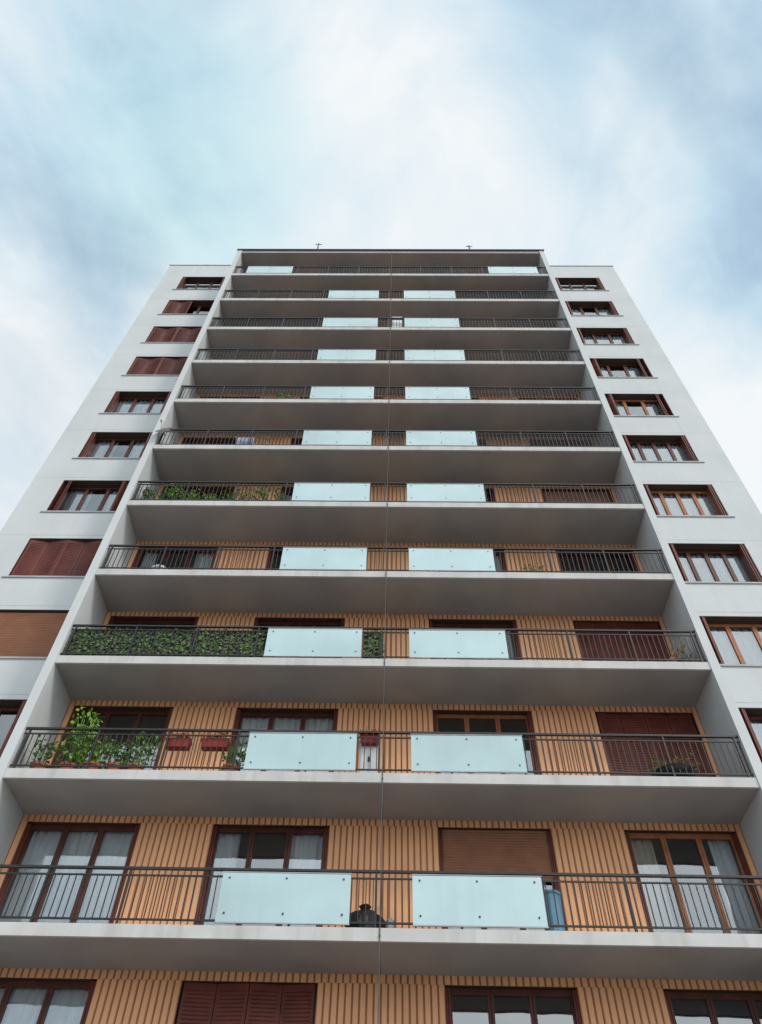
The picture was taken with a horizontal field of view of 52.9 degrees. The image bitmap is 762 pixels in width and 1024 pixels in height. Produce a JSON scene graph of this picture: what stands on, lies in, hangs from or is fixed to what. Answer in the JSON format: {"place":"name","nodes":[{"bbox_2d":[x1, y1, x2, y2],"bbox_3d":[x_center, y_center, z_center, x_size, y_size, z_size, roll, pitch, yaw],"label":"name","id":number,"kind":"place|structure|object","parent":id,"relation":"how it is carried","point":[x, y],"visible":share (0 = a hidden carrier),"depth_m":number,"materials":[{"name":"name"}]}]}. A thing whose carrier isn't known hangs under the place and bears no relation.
{"place":"outdoors","nodes":[
{"label":"outdoors","id":0,"kind":"place"},
{"bbox_2d":[374,396,384,398],"bbox_3d":[-0.097,-3.702,25.775,0.460,0.910,0.440,0,-52,1],"label":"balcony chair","id":1,"kind":"object","parent":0,"point":[380,397],"visible":0.23,"depth_m":25.66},
{"bbox_2d":[0,0,761,530],"label":"sky","id":2,"kind":"structure","parent":0,"point":[139,139],"materials":[{"name":"blue"}]},
{"label":"ground","id":3,"kind":"structure","parent":0,"visible":0},
{"bbox_2d":[0,266,761,707],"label":"walls","id":4,"kind":"structure","parent":3,"relation":"on","point":[30,516],"depth_m":24.14,"materials":[{"name":"white paint"}]},
{"bbox_2d":[0,278,761,1023],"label":"window frames","id":5,"kind":"structure","parent":4,"relation":"in","point":[708,998],"depth_m":16.00,"materials":[{"name":"brown wood"}]},
{"bbox_2d":[0,277,761,1023],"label":"window reveals","id":6,"kind":"structure","parent":4,"relation":"attached to","point":[630,439],"depth_m":19.36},
{"bbox_2d":[0,277,761,1023],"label":"shutters","id":7,"kind":"object","parent":6,"relation":"attached to","point":[260,1003],"visible":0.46,"depth_m":16.67,"materials":[{"name":"brown wood"}]},
{"bbox_2d":[0,251,761,980],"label":"balcony slabs","id":8,"kind":"structure","parent":4,"relation":"attached to","point":[496,687],"depth_m":19.03,"materials":[{"name":"grey concrete"}]},
{"bbox_2d":[22,735,60,768],"bbox_3d":[-6.616,4.818,14.931,0.636,0.835,0.489,0,-52,1],"label":"potted plant","id":9,"kind":"object","parent":8,"relation":"on","point":[42,762],"visible":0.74,"depth_m":14.97,"materials":[{"name":"green plant"}]},
{"bbox_2d":[55,706,102,768],"bbox_3d":[-6.042,4.590,15.248,0.770,1.634,0.596,0,-52,1],"label":"potted plant","id":10,"kind":"object","parent":8,"relation":"on","point":[74,744],"visible":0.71,"depth_m":15.23,"materials":[{"name":"green plant"}]},
{"bbox_2d":[76,736,115,768],"bbox_3d":[-5.570,4.797,14.945,0.830,0.919,0.579,0,-52,1],"label":"potted plant","id":11,"kind":"object","parent":8,"relation":"on","point":[93,759],"visible":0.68,"depth_m":14.93,"materials":[{"name":"green plant"}]},
{"bbox_2d":[103,739,135,768],"bbox_3d":[-5.128,4.835,14.891,0.742,0.803,0.578,0,-52,1],"label":"potted plant","id":12,"kind":"object","parent":8,"relation":"on","point":[118,760],"visible":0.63,"depth_m":14.95,"materials":[{"name":"green plant"}]},
{"bbox_2d":[126,731,161,769],"bbox_3d":[-4.705,4.739,15.028,0.618,1.152,0.537,0,-52,1],"label":"potted plant","id":13,"kind":"object","parent":8,"relation":"on","point":[137,758],"visible":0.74,"depth_m":15.07,"materials":[{"name":"green plant"}]},
{"bbox_2d":[140,487,157,498],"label":"potted plant","id":14,"kind":"object","parent":8,"relation":"on","point":[146,493],"visible":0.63,"depth_m":21.59,"materials":[{"name":"green plant"}]},
{"bbox_2d":[152,483,172,498],"bbox_3d":[-6.207,-0.389,21.622,0.537,1.167,0.525,0,-52,1],"label":"potted plant","id":15,"kind":"object","parent":8,"relation":"on","point":[162,493],"visible":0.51,"depth_m":21.72,"materials":[{"name":"green plant"}]},
{"bbox_2d":[155,419,171,437],"bbox_3d":[-6.666,-2.518,23.488,0.427,0.443,0.470,24,-55,-17],"label":"satellite dish","id":16,"kind":"object","parent":8,"relation":"attached to","point":[164,430],"visible":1,"depth_m":23.39,"materials":[{"name":"white metal"}]},
{"bbox_2d":[61,626,266,656],"bbox_3d":[-4.766,2.906,16.987,4.476,0.952,0.214,0,-52,1],"label":"ivy screen","id":17,"kind":"object","parent":8,"relation":"on","point":[177,644],"visible":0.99,"depth_m":17.00,"materials":[{"name":"green plant"}]},
{"bbox_2d":[166,483,184,498],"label":"potted plant","id":18,"kind":"object","parent":8,"relation":"on","point":[179,494],"visible":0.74,"depth_m":21.59,"materials":[{"name":"green plant"}]},
{"bbox_2d":[183,489,202,498],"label":"potted plant","id":19,"kind":"object","parent":8,"relation":"on","point":[192,494],"visible":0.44,"depth_m":21.56,"materials":[{"name":"green plant"}]},
{"bbox_2d":[199,493,219,499],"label":"potted plant","id":20,"kind":"object","parent":8,"relation":"on","point":[209,495],"visible":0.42,"depth_m":21.48,"materials":[{"name":"green plant"}]},
{"bbox_2d":[220,488,239,499],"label":"potted plant","id":21,"kind":"object","parent":8,"relation":"on","point":[229,497],"visible":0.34,"depth_m":21.45,"materials":[{"name":"green plant"}]},
{"bbox_2d":[219,741,247,770],"bbox_3d":[-2.896,4.832,14.925,0.650,0.937,0.532,0,-52,1],"label":"potted plant","id":22,"kind":"object","parent":8,"relation":"on","point":[242,758],"visible":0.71,"depth_m":14.89,"materials":[{"name":"green plant"}]},
{"bbox_2d":[238,486,259,499],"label":"potted plant","id":23,"kind":"object","parent":8,"relation":"on","point":[243,497],"visible":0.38,"depth_m":21.57,"materials":[{"name":"green plant"}]},
{"bbox_2d":[235,436,268,443],"bbox_3d":[-4.043,-1.872,23.798,1.023,0.961,0.520,0,-52,1],"label":"drying rack","id":24,"kind":"object","parent":8,"relation":"on","point":[242,440],"visible":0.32,"depth_m":23.91,"materials":[{"name":"grey metal"}]},
{"bbox_2d":[212,320,317,326],"bbox_3d":[-4.551,-7.379,30.066,4.200,0.820,0.008,0,-52,1],"label":"privacy screen","id":25,"kind":"object","parent":8,"relation":"attached to","point":[274,321],"visible":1,"depth_m":30.12,"materials":[{"name":"black metal"}]},
{"bbox_2d":[256,486,273,499],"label":"potted plant","id":26,"kind":"object","parent":8,"relation":"on","point":[264,496],"visible":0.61,"depth_m":21.70,"materials":[{"name":"green plant"}]},
{"bbox_2d":[271,484,287,499],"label":"potted plant","id":27,"kind":"object","parent":8,"relation":"on","point":[278,496],"visible":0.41,"depth_m":21.55,"materials":[{"name":"green plant"}]},
{"bbox_2d":[276,392,295,397],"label":"potted plant","id":28,"kind":"object","parent":8,"relation":"on","point":[279,395],"visible":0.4,"depth_m":25.88,"materials":[{"name":"green plant"}]},
{"bbox_2d":[344,904,384,927],"bbox_3d":[-0.275,6.737,12.585,0.607,0.540,0.561,-33,-59,24],"label":"garbage bag","id":29,"kind":"object","parent":8,"relation":"on","point":[361,915],"visible":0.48,"depth_m":12.49,"materials":[{"name":"black plastic"}]},
{"bbox_2d":[359,739,377,772],"bbox_3d":[-0.236,4.926,14.916,0.400,0.900,0.405,0,-52,1],"label":"storage cabinet","id":30,"kind":"object","parent":8,"relation":"on","point":[366,761],"visible":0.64,"depth_m":14.82,"materials":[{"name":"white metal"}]},
{"bbox_2d":[362,630,383,658],"bbox_3d":[-0.166,2.918,16.917,0.611,0.928,0.168,0,-52,1],"label":"ivy screen","id":31,"kind":"object","parent":8,"relation":"on","point":[373,644],"visible":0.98,"depth_m":16.92,"materials":[{"name":"green plant"}]},
{"bbox_2d":[0,266,761,932],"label":"balcony railings","id":32,"kind":"object","parent":8,"relation":"attached to","point":[400,550],"visible":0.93,"depth_m":16.71,"materials":[{"name":"black metal"}]},
{"bbox_2d":[165,731,193,750],"bbox_3d":[-3.987,4.502,15.107,0.595,0.377,0.323,0,-52,1],"label":"flower box","id":33,"kind":"object","parent":32,"relation":"hanging from","point":[178,744],"visible":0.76,"depth_m":14.98,"materials":[{"name":"red plastic"}]},
{"bbox_2d":[201,732,231,751],"bbox_3d":[-3.268,4.509,15.096,0.626,0.377,0.327,0,-52,1],"label":"flower box","id":34,"kind":"object","parent":32,"relation":"hanging from","point":[215,743],"visible":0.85,"depth_m":14.97,"materials":[{"name":"red plastic"}]},
{"bbox_2d":[358,726,380,746],"bbox_3d":[-0.238,4.439,15.173,0.468,0.409,0.338,0,-52,1],"label":"flower box","id":35,"kind":"object","parent":32,"relation":"hanging from","point":[374,742],"visible":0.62,"depth_m":15.02,"materials":[{"name":"red plastic"}]},
{"bbox_2d":[0,359,761,1023],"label":"ribbed cladding","id":36,"kind":"structure","parent":8,"relation":"attached to","point":[390,841],"depth_m":14.61,"materials":[{"name":"orange wood"}]},
{"bbox_2d":[0,273,761,948],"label":"slab edges","id":37,"kind":"object","parent":8,"relation":"attached to","point":[390,935],"visible":1,"depth_m":16.32,"materials":[{"name":"paint"}]},
{"bbox_2d":[0,395,761,1023],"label":"cladding backing","id":38,"kind":"object","parent":8,"relation":"attached to","point":[388,821],"visible":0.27,"depth_m":14.62,"materials":[{"name":"brown"}]},
{"bbox_2d":[215,266,547,926],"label":"frosted balcony panels","id":39,"kind":"object","parent":8,"relation":"attached to","point":[437,900],"visible":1,"depth_m":14.86,"materials":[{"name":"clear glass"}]},
{"bbox_2d":[378,257,391,1023],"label":"drain pipe","id":40,"kind":"object","parent":8,"relation":"attached to","point":[383,699],"visible":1,"depth_m":15.09,"materials":[{"name":"grey metal"}]},
{"bbox_2d":[380,279,391,973],"bbox_3d":[0.198,-0.542,22.273,0.016,30.649,1.320,0,-52,1],"label":"expansion joint","id":41,"kind":"object","parent":8,"relation":"attached to","point":[387,534],"visible":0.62,"depth_m":21.40,"materials":[{"name":"grey"}]},
{"bbox_2d":[385,918,394,927],"bbox_3d":[0.151,6.772,12.457,0.160,0.310,0.156,0,-52,1],"label":"metal canister","id":42,"kind":"object","parent":8,"relation":"on","point":[390,920],"visible":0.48,"depth_m":12.46,"materials":[{"name":"silver metal"}]},
{"bbox_2d":[237,249,543,251],"bbox_3d":[0.439,-11.714,36.676,14.480,0.058,1.750,0,-52,1],"label":"roof coping","id":43,"kind":"object","parent":8,"relation":"on","point":[391,249],"visible":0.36,"depth_m":36.13,"materials":[{"name":"metal"}]},
{"bbox_2d":[389,434,401,444],"bbox_3d":[0.456,-2.199,23.446,0.402,0.820,0.008,0,-52,1],"label":"privacy screen","id":44,"kind":"object","parent":8,"relation":"attached to","point":[396,439],"visible":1,"depth_m":23.47,"materials":[{"name":"brown wood"}]},
{"bbox_2d":[392,317,401,326],"bbox_3d":[0.633,-7.239,30.339,0.420,1.390,0.450,0,-52,1],"label":"storage cabinet","id":45,"kind":"object","parent":8,"relation":"on","point":[397,322],"visible":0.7,"depth_m":30.34,"materials":[{"name":"white plastic"}]},
{"bbox_2d":[458,293,553,298],"bbox_3d":[5.246,-9.022,32.087,4.002,0.820,0.008,0,-52,1],"label":"privacy screen","id":46,"kind":"object","parent":8,"relation":"attached to","point":[468,297],"visible":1,"depth_m":32.16,"materials":[{"name":"black metal"}]},
{"bbox_2d":[523,564,545,572],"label":"potted plant","id":47,"kind":"object","parent":8,"relation":"on","point":[534,567],"visible":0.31,"depth_m":19.06,"materials":[{"name":"green plant"}]},
{"bbox_2d":[477,434,615,445],"bbox_3d":[5.030,-2.166,23.372,4.152,0.820,0.008,0,-52,1],"label":"privacy screen","id":48,"kind":"object","parent":8,"relation":"attached to","point":[541,438],"visible":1,"depth_m":23.41,"materials":[{"name":"black metal"}]},
{"bbox_2d":[545,889,564,930],"bbox_3d":[2.835,6.680,12.637,0.390,0.800,0.380,0,-52,1],"label":"water barrel","id":49,"kind":"object","parent":8,"relation":"on","point":[551,902],"visible":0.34,"depth_m":12.58,"materials":[{"name":"blue plastic"}]},
{"bbox_2d":[648,752,700,776],"bbox_3d":[5.636,5.020,14.727,0.978,0.689,0.816,0,-52,1],"label":"bowl planter","id":50,"kind":"object","parent":8,"relation":"on","point":[681,766],"visible":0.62,"depth_m":14.45,"materials":[{"name":"green plant"}]},
{"bbox_2d":[671,641,692,661],"bbox_3d":[6.621,3.230,16.890,0.709,0.789,0.580,0,-52,1],"label":"potted plant","id":51,"kind":"object","parent":8,"relation":"on","point":[681,652],"visible":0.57,"depth_m":16.95,"materials":[{"name":"plant"}]},
{"bbox_2d":[0,250,761,882],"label":"side fins","id":52,"kind":"object","parent":3,"relation":"on","point":[50,700],"visible":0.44,"depth_m":18.06,"materials":[{"name":"white paint"}]},
{"bbox_2d":[0,308,761,1023],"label":"interior walls","id":53,"kind":"structure","parent":3,"relation":"on","point":[270,852],"depth_m":16.09,"materials":[{"name":"grey paint"}]},
{"bbox_2d":[0,265,761,928],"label":"window sills","id":54,"kind":"structure","parent":3,"relation":"on","point":[364,569],"depth_m":20.12,"materials":[{"name":"grey concrete"}]},
{"bbox_2d":[0,492,610,879],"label":"roller blinds","id":55,"kind":"object","parent":54,"relation":"attached to","point":[28,634],"visible":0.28,"depth_m":14.74,"materials":[{"name":"brown plastic"}]},
{"bbox_2d":[0,309,761,1023],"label":"white curtains","id":56,"kind":"object","parent":54,"relation":"attached to","point":[66,1005],"visible":0.33,"depth_m":14.74,"materials":[{"name":"fabric"}]},
{"bbox_2d":[430,571,675,932],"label":"cream curtains","id":57,"kind":"object","parent":54,"relation":"attached to","point":[645,857],"visible":0.06,"depth_m":14.17,"materials":[{"name":"fabric"}]},
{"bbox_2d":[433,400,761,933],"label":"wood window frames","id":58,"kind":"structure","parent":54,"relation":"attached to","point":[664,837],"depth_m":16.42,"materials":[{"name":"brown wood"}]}
]}

